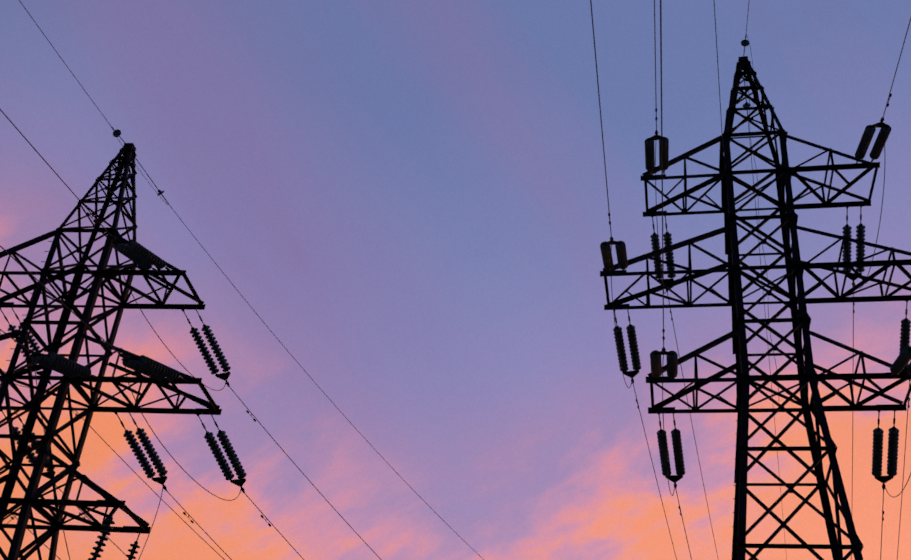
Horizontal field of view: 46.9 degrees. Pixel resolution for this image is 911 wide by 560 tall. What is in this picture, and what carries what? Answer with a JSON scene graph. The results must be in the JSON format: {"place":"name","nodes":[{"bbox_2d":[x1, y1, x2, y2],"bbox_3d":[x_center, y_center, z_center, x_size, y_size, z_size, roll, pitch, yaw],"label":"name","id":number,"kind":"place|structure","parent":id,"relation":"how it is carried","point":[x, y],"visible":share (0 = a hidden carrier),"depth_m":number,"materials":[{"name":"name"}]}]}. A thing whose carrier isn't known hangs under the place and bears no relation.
{"place":"outdoors","nodes":[
{"label":"outdoors","id":0,"kind":"place"},
{"bbox_2d":[0,0,910,559],"label":"sky","id":1,"kind":"structure","parent":0,"point":[410,196],"materials":[{"name":"purple"}]},
{"label":"ground","id":2,"kind":"structure","parent":0,"visible":0},
{"bbox_2d":[0,0,483,559],"bbox_3d":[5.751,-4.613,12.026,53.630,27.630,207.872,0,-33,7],"label":"tower","id":3,"kind":"structure","parent":2,"relation":"on","point":[72,370],"depth_m":34.07,"materials":[{"name":"metal"}]},
{"bbox_2d":[590,0,910,559],"bbox_3d":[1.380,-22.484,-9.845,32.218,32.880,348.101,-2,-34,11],"label":"tower","id":4,"kind":"structure","parent":2,"relation":"on","point":[795,266],"depth_m":34.05,"materials":[{"name":"metal"}]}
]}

